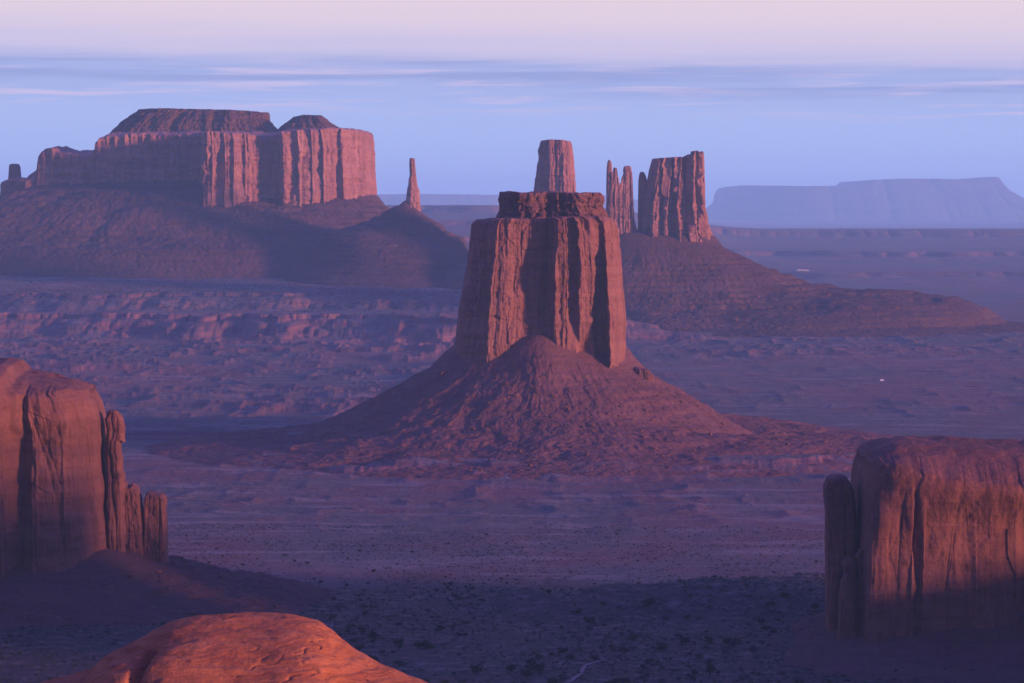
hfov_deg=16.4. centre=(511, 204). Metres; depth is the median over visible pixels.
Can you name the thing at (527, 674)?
bush
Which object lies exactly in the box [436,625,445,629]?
bush
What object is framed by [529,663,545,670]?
bush
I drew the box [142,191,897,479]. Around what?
butte
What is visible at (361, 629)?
bush
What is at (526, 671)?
bush
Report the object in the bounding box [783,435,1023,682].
butte
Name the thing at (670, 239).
butte
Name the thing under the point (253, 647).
sandstone dome
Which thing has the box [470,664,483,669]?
bush
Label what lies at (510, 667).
bush
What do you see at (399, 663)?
bush
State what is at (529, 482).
scrub
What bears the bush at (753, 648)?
on the ground
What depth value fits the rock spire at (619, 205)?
7951.13 m
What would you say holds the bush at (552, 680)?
on the ground
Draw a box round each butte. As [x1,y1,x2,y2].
[0,358,336,629]
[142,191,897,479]
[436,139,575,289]
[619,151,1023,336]
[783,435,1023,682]
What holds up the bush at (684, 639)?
on the ground
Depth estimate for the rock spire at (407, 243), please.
8771.70 m
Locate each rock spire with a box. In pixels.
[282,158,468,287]
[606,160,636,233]
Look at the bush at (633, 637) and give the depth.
2244.48 m
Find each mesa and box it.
[0,108,389,278]
[377,194,637,212]
[706,177,1023,220]
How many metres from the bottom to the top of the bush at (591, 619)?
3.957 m
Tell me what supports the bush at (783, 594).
on the ground
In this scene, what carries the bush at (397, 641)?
on the ground
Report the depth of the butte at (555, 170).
8654.97 m
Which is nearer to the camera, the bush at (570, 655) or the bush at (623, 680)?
the bush at (623, 680)
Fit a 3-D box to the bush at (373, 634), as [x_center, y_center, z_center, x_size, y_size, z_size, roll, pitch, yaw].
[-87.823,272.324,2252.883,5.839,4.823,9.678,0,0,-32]
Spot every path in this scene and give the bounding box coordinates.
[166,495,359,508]
[565,659,606,682]
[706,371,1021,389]
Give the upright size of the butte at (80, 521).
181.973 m
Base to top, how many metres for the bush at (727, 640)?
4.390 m
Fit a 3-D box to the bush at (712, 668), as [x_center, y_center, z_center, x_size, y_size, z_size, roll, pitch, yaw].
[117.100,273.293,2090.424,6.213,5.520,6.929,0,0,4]
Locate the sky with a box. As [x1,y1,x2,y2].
[0,0,1023,208]
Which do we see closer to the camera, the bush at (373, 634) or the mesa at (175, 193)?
the bush at (373, 634)
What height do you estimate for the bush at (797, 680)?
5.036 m
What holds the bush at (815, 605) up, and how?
on the ground
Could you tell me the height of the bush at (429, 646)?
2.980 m
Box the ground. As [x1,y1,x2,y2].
[0,205,1023,682]
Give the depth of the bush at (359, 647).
2191.67 m
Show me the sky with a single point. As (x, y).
(770, 92)
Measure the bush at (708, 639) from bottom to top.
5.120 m
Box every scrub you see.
[0,523,955,682]
[128,416,1022,525]
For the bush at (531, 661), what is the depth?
2120.12 m
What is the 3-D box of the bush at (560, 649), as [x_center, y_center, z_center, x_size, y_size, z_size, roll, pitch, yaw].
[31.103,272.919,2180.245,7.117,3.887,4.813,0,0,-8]
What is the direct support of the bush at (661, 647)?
on the ground
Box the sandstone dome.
[40,612,427,682]
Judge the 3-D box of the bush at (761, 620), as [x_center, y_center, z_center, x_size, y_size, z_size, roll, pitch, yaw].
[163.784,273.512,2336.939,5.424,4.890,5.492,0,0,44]
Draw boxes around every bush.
[354,644,364,649]
[358,627,365,632]
[369,631,378,637]
[392,639,403,644]
[393,660,404,665]
[420,639,429,647]
[425,644,435,648]
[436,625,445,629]
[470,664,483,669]
[506,664,515,669]
[518,668,530,672]
[521,672,533,676]
[526,658,535,663]
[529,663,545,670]
[546,677,557,682]
[557,647,567,652]
[566,653,573,658]
[583,617,596,622]
[618,678,630,682]
[628,635,637,640]
[657,644,667,650]
[679,637,690,642]
[705,636,713,642]
[706,665,715,673]
[723,637,732,643]
[749,645,757,653]
[757,618,764,624]
[781,592,790,596]
[793,678,804,682]
[810,603,819,608]
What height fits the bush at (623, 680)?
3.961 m
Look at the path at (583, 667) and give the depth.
2095.37 m
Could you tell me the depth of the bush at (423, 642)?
2199.23 m

